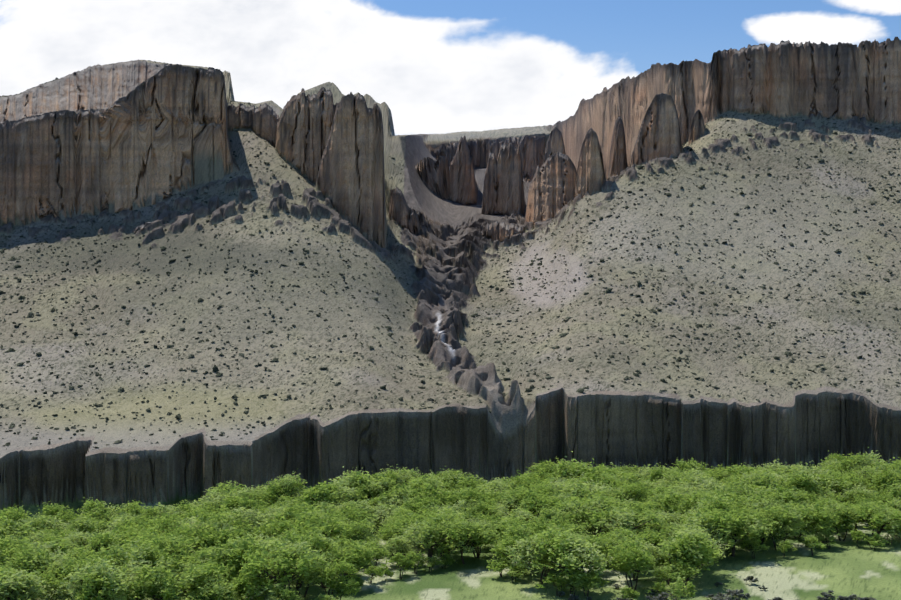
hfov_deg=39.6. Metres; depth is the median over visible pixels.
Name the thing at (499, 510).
willow
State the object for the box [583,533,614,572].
willow
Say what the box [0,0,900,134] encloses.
sky
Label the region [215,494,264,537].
tree
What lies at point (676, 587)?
young willow
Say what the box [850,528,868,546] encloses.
young willow
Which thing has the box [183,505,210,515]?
willow
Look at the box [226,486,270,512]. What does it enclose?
tree
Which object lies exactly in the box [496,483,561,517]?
tree
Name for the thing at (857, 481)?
willow
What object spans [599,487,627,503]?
willow
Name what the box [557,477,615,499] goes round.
tree
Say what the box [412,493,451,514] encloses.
willow
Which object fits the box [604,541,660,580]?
willow
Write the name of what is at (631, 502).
willow
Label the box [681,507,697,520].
willow
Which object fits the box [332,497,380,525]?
willow
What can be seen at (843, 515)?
tree
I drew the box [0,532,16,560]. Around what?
willow
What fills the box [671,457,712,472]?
willow
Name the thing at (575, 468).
tree
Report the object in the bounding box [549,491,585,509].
willow
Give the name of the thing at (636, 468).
willow
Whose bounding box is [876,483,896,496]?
willow
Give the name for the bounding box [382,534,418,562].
tree
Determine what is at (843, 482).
tree
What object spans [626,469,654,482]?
willow
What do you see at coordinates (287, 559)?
tree
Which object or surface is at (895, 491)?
willow
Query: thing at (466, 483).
willow
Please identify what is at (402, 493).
tree
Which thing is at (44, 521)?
tree
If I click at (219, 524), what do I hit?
tree
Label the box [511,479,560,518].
willow
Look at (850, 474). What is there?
willow
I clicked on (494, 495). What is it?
willow
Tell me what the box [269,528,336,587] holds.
tree
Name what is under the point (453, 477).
willow
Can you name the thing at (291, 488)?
tree
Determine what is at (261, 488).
willow
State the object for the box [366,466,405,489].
willow
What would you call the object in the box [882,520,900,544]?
young willow
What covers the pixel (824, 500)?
willow
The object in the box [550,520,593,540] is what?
willow
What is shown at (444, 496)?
willow
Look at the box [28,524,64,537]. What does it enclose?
willow
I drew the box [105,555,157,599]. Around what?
tree
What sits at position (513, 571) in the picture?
young willow
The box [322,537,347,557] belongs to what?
willow
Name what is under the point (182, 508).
willow
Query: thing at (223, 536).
tree
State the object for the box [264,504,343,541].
tree
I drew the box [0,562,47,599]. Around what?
tree
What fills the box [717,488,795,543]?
tree
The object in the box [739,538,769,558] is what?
young willow
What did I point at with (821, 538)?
young willow
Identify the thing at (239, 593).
tree
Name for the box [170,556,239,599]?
tree
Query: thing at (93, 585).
tree
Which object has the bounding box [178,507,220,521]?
willow
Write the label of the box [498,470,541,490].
willow
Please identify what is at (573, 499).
willow
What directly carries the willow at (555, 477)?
on the canyon terrain
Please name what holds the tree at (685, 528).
on the canyon terrain
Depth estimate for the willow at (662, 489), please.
341.31 m
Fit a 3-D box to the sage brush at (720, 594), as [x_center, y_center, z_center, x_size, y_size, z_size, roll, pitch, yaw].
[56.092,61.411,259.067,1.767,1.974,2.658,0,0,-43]
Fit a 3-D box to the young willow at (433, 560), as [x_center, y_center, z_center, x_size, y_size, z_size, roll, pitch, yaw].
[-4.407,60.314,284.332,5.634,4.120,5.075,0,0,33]
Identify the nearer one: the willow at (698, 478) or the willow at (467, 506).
the willow at (467, 506)
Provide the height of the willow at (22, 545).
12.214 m
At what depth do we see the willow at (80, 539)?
286.36 m
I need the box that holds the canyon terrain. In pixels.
[0,37,900,599]
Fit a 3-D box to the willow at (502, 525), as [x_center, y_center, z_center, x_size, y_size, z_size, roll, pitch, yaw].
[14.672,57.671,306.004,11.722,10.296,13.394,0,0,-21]
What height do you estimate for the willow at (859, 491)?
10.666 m
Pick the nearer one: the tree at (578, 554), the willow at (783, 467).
the tree at (578, 554)
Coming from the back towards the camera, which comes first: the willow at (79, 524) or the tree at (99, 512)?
the tree at (99, 512)
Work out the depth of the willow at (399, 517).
314.23 m
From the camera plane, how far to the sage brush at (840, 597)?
256.16 m
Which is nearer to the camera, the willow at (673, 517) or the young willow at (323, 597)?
the young willow at (323, 597)
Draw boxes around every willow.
[0,504,33,533]
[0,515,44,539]
[0,531,55,552]
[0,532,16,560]
[0,544,17,568]
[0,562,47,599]
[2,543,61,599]
[7,538,53,562]
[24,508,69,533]
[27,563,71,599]
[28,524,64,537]
[28,530,71,546]
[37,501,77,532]
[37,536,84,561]
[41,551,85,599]
[49,546,94,565]
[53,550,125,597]
[60,529,81,541]
[62,516,114,535]
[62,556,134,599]
[64,529,96,548]
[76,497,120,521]
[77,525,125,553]
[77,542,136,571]
[84,514,104,530]
[86,526,142,548]
[102,516,123,529]
[105,512,154,531]
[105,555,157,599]
[108,518,145,532]
[115,500,147,520]
[115,511,140,520]
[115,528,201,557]
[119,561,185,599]
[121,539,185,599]
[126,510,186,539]
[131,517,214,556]
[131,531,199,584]
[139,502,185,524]
[164,516,215,552]
[166,500,196,517]
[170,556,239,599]
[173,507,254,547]
[174,558,206,595]
[178,498,219,507]
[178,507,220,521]
[180,544,238,572]
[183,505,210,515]
[193,499,223,512]
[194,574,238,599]
[196,507,251,519]
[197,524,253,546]
[198,485,237,507]
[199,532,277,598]
[202,510,237,522]
[203,481,255,501]
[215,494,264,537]
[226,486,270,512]
[227,506,264,529]
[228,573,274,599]
[229,530,286,576]
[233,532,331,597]
[245,520,284,539]
[247,483,282,506]
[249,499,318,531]
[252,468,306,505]
[252,503,285,519]
[264,494,310,508]
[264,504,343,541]
[264,585,303,599]
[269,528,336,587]
[272,546,324,596]
[286,511,354,536]
[286,528,327,553]
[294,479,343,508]
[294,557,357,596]
[311,498,342,514]
[311,593,337,599]
[320,509,349,537]
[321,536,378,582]
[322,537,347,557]
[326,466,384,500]
[326,534,370,576]
[329,482,372,504]
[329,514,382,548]
[330,475,352,488]
[331,576,361,599]
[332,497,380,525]
[333,505,380,525]
[343,502,381,525]
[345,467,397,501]
[346,519,379,541]
[350,573,366,586]
[361,538,389,567]
[362,565,383,583]
[364,494,395,525]
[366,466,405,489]
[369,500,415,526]
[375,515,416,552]
[378,566,395,580]
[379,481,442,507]
[379,507,418,526]
[379,552,415,579]
[382,464,420,488]
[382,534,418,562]
[388,511,417,527]
[396,550,425,573]
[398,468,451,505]
[398,475,440,489]
[401,494,426,513]
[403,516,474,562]
[407,512,453,549]
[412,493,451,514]
[412,505,462,519]
[418,556,442,571]
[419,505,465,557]
[421,466,463,479]
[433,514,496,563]
[435,485,461,508]
[438,472,482,491]
[440,469,487,488]
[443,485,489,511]
[448,498,491,518]
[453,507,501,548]
[458,485,504,498]
[467,519,498,557]
[475,495,508,516]
[479,477,514,494]
[481,490,517,515]
[482,501,512,518]
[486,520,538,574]
[486,557,515,576]
[490,517,527,542]
[493,516,550,563]
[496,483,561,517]
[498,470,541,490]
[501,505,539,523]
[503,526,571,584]
[505,562,532,580]
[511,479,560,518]
[518,469,549,483]
[519,460,557,477]
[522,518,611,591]
[525,467,578,484]
[528,518,581,568]
[533,475,577,490]
[533,478,569,494]
[534,504,577,527]
[534,571,569,596]
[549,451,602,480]
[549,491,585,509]
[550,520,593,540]
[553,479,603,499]
[553,493,595,530]
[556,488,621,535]
[557,473,589,484]
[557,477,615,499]
[558,529,614,574]
[564,569,592,595]
[576,568,609,595]
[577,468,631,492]
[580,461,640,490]
[582,494,646,531]
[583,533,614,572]
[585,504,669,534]
[595,530,614,564]
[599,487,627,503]
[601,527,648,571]
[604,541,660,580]
[607,464,631,473]
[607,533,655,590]
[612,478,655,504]
[620,585,639,599]
[622,503,670,533]
[623,501,658,532]
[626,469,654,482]
[629,464,651,480]
[631,478,661,499]
[636,526,665,551]
[637,518,667,534]
[639,463,682,481]
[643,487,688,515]
[645,581,667,593]
[646,482,688,508]
[646,484,674,501]
[647,477,672,487]
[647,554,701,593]
[648,549,676,570]
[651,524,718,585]
[652,518,681,555]
[658,508,686,527]
[659,466,712,487]
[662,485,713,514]
[664,479,697,503]
[665,576,696,599]
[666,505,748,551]
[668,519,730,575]
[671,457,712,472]
[672,468,714,488]
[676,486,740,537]
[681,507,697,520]
[693,479,726,492]
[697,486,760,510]
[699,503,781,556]
[702,469,718,480]
[707,464,727,474]
[708,467,729,482]
[715,475,756,498]
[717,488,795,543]
[718,462,762,481]
[718,504,781,550]
[721,468,760,486]
[729,466,783,478]
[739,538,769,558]
[742,468,780,492]
[745,484,765,493]
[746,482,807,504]
[749,463,789,484]
[757,459,786,471]
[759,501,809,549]
[770,477,804,490]
[774,464,794,476]
[776,540,796,556]
[778,465,816,485]
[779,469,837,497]
[780,499,817,538]
[783,461,835,486]
[783,487,818,505]
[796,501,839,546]
[801,534,825,555]
[806,487,847,503]
[806,496,842,507]
[812,531,835,548]
[814,450,846,468]
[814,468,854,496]
[818,462,846,476]
[822,457,842,468]
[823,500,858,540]
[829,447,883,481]
[832,466,873,496]
[834,483,877,504]
[835,500,871,533]
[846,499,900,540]
[849,476,874,489]
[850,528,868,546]
[851,490,897,506]
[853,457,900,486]
[866,495,900,529]
[867,465,900,494]
[867,532,890,549]
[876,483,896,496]
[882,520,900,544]
[885,482,900,499]
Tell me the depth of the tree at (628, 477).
371.70 m
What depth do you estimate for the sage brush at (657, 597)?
255.01 m
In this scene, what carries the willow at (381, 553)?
on the canyon terrain
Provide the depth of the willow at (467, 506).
325.14 m
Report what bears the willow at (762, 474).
on the canyon terrain
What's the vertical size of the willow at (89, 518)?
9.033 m
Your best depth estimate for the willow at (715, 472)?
390.40 m
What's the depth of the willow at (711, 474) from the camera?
380.91 m
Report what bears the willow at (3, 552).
on the canyon terrain
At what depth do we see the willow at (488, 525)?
299.75 m
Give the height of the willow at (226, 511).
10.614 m
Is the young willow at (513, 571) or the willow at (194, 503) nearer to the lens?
the young willow at (513, 571)
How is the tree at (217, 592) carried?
on the canyon terrain
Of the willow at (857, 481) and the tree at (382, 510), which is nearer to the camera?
the tree at (382, 510)
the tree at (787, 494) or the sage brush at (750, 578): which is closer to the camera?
the sage brush at (750, 578)
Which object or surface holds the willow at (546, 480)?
on the canyon terrain
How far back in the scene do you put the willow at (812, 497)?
347.05 m
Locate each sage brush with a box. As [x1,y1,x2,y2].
[567,594,579,599]
[646,594,665,599]
[658,592,672,599]
[705,594,716,598]
[716,592,726,597]
[724,589,738,596]
[730,589,750,599]
[743,576,757,581]
[816,596,827,599]
[820,590,835,599]
[836,595,849,599]
[848,594,856,599]
[857,597,869,599]
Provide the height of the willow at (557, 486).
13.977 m
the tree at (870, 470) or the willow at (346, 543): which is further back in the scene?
the tree at (870, 470)
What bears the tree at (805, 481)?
on the canyon terrain
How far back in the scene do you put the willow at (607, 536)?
293.10 m
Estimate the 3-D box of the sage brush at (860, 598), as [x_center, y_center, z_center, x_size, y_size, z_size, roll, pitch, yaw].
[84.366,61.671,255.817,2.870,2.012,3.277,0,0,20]
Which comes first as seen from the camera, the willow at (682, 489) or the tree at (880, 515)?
the tree at (880, 515)
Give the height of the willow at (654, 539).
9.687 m
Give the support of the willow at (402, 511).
on the canyon terrain
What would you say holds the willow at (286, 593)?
on the canyon terrain
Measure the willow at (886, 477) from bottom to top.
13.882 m
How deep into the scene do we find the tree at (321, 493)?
341.23 m
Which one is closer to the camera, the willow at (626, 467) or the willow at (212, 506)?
the willow at (212, 506)
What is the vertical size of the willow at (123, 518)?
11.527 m
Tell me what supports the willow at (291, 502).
on the canyon terrain
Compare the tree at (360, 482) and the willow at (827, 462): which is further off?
the willow at (827, 462)
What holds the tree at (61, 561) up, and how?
on the canyon terrain
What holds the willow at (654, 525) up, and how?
on the canyon terrain
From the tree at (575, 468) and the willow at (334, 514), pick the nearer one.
the willow at (334, 514)
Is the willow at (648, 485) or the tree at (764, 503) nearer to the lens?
the tree at (764, 503)
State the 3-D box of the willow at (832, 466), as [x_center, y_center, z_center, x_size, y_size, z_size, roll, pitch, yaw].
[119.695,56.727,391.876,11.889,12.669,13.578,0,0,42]
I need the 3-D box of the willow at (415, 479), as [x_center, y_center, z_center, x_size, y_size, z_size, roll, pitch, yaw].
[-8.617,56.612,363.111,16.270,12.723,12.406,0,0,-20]
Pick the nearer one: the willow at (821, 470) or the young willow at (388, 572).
the young willow at (388, 572)
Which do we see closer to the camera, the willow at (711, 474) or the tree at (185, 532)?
the tree at (185, 532)
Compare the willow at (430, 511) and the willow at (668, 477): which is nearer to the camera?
the willow at (430, 511)
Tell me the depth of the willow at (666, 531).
300.47 m
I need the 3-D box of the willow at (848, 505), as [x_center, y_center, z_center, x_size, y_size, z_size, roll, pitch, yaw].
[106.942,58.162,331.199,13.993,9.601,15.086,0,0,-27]
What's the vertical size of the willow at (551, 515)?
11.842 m
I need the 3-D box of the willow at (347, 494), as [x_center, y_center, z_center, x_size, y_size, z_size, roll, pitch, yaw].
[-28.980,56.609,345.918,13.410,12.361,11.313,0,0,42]
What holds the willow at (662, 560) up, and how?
on the canyon terrain
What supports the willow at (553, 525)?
on the canyon terrain
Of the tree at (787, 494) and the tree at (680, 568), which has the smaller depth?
the tree at (680, 568)
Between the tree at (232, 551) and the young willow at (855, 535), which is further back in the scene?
the young willow at (855, 535)
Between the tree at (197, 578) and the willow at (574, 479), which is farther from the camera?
the willow at (574, 479)
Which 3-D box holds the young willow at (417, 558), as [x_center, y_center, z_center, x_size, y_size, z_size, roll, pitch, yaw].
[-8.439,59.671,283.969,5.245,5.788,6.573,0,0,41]
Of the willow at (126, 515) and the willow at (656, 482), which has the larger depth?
the willow at (656, 482)
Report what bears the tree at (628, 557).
on the canyon terrain
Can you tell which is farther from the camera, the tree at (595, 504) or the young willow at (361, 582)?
the tree at (595, 504)
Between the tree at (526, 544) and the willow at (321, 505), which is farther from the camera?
the willow at (321, 505)
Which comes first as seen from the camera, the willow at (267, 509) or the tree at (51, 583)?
the tree at (51, 583)
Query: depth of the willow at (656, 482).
376.30 m
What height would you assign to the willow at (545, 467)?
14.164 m
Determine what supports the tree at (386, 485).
on the canyon terrain
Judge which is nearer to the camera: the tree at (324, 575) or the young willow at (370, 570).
the tree at (324, 575)
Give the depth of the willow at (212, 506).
333.44 m
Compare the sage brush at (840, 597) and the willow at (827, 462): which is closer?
the sage brush at (840, 597)
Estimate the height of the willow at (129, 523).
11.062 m
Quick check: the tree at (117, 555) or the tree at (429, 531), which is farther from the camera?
the tree at (429, 531)
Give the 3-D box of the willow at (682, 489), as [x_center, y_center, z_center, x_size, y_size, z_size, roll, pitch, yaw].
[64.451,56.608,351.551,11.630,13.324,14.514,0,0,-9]
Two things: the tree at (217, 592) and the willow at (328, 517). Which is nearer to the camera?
the tree at (217, 592)
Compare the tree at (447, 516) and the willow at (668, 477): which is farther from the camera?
the willow at (668, 477)
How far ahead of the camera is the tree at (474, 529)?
291.31 m
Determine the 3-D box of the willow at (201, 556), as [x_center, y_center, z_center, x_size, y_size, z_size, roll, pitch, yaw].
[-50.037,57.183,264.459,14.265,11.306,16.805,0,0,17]
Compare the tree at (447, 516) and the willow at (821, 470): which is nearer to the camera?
the tree at (447, 516)
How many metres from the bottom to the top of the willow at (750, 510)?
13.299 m
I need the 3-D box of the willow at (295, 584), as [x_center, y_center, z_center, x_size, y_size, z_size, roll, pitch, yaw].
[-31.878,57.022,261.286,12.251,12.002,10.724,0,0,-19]
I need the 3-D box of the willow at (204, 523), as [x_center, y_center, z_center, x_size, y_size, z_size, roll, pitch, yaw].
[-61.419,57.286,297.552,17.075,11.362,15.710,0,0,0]
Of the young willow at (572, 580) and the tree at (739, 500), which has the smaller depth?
the young willow at (572, 580)
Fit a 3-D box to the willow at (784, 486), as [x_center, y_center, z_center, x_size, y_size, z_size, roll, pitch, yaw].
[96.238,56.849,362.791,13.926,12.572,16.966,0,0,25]
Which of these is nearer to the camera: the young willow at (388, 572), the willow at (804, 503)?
the young willow at (388, 572)
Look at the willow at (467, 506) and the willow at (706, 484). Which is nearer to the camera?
the willow at (467, 506)
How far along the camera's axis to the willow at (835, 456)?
417.25 m
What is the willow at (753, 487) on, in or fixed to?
on the canyon terrain
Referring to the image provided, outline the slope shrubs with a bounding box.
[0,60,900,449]
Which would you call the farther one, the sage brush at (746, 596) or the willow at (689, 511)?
the willow at (689, 511)
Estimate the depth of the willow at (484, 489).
350.29 m
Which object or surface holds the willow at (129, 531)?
on the canyon terrain
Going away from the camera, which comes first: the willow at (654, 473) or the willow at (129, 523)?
the willow at (129, 523)
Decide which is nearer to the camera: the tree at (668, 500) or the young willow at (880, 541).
the young willow at (880, 541)
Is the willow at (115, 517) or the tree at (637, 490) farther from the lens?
the tree at (637, 490)
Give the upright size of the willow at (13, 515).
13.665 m
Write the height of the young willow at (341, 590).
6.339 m
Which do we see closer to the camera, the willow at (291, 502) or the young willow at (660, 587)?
the young willow at (660, 587)
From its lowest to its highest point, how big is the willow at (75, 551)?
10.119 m
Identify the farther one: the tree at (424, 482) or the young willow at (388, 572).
the tree at (424, 482)
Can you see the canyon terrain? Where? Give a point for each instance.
(92, 149)
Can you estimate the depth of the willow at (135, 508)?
326.06 m
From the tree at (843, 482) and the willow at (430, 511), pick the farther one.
the tree at (843, 482)
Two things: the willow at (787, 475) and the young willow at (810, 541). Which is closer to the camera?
the young willow at (810, 541)
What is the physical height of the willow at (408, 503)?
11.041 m
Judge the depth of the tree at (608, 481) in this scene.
361.43 m
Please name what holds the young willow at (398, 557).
on the canyon terrain
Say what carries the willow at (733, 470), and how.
on the canyon terrain
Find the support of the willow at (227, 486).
on the canyon terrain
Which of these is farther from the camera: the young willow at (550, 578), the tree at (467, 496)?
the tree at (467, 496)
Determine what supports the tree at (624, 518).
on the canyon terrain
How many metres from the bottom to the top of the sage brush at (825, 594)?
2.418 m
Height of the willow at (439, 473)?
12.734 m
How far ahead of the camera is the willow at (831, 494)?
356.12 m
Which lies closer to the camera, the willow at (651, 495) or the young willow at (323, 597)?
the young willow at (323, 597)
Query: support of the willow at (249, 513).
on the canyon terrain
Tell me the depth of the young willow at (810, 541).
304.78 m
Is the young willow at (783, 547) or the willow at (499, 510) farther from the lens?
the willow at (499, 510)
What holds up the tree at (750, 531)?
on the canyon terrain
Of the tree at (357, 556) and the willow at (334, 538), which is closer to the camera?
the tree at (357, 556)
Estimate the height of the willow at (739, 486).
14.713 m
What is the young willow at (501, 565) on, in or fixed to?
on the canyon terrain
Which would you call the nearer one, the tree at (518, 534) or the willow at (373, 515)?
the tree at (518, 534)
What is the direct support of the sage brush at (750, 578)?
on the canyon terrain
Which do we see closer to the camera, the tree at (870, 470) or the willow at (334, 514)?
the willow at (334, 514)
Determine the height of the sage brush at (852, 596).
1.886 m
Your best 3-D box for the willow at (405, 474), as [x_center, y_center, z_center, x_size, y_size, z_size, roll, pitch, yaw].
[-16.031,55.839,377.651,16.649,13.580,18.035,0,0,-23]
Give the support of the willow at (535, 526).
on the canyon terrain
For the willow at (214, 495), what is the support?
on the canyon terrain
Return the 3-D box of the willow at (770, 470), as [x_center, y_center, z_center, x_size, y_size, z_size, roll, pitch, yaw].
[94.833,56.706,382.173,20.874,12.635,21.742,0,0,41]
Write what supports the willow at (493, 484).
on the canyon terrain
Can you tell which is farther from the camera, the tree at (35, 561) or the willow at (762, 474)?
the willow at (762, 474)
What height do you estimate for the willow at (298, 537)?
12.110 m
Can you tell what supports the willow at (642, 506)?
on the canyon terrain
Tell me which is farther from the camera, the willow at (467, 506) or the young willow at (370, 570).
the willow at (467, 506)
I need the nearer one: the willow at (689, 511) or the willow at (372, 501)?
the willow at (689, 511)
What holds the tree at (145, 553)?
on the canyon terrain
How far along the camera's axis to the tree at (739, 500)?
323.56 m
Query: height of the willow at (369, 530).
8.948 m
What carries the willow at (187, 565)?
on the canyon terrain
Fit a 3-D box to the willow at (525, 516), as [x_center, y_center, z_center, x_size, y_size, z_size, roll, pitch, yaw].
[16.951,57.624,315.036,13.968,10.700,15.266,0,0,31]
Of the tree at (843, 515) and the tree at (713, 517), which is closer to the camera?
the tree at (713, 517)
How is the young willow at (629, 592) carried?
on the canyon terrain
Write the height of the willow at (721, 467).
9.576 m
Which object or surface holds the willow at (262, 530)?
on the canyon terrain
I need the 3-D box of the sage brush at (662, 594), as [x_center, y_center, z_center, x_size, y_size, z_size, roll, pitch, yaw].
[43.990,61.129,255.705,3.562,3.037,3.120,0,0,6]
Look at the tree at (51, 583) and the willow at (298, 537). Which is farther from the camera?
the willow at (298, 537)
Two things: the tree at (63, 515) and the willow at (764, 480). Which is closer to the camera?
the tree at (63, 515)
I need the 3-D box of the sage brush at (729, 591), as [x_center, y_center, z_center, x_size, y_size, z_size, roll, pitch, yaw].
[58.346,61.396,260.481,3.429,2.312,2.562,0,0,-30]
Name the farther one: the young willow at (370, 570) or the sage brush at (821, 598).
the young willow at (370, 570)
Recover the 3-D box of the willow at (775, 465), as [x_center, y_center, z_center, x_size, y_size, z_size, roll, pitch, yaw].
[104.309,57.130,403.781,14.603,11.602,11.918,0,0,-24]
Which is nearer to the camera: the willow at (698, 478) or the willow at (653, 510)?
the willow at (653, 510)
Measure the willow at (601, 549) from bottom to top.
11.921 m
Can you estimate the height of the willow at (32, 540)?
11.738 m
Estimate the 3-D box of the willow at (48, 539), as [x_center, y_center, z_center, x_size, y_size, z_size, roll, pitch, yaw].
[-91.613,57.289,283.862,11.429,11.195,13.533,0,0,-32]
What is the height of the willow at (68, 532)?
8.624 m
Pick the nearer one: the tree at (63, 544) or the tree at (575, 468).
the tree at (63, 544)
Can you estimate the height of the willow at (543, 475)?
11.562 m
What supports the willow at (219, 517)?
on the canyon terrain
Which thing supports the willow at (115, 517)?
on the canyon terrain
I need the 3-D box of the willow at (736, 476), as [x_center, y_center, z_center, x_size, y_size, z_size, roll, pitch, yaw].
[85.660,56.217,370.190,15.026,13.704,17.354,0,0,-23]
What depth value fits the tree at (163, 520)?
292.58 m
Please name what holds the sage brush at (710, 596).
on the canyon terrain
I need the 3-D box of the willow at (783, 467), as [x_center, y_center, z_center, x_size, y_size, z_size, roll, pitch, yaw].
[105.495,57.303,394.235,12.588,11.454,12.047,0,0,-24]
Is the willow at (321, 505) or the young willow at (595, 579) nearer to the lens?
the young willow at (595, 579)
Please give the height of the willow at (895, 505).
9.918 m
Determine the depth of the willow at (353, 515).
316.40 m
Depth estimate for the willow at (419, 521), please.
312.02 m
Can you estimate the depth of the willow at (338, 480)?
369.19 m
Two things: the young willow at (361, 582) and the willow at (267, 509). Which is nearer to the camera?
the young willow at (361, 582)
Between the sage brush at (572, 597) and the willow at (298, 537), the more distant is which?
the willow at (298, 537)
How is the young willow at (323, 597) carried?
on the canyon terrain
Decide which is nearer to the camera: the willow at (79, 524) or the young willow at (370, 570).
the young willow at (370, 570)
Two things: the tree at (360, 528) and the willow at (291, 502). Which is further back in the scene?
the willow at (291, 502)
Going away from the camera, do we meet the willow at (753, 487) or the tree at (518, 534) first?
the tree at (518, 534)
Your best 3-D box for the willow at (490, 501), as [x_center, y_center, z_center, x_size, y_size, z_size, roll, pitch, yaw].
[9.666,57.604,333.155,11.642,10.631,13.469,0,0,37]
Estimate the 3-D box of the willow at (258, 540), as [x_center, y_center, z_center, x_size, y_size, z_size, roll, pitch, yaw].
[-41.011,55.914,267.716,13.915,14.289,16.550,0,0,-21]
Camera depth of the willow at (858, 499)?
347.57 m

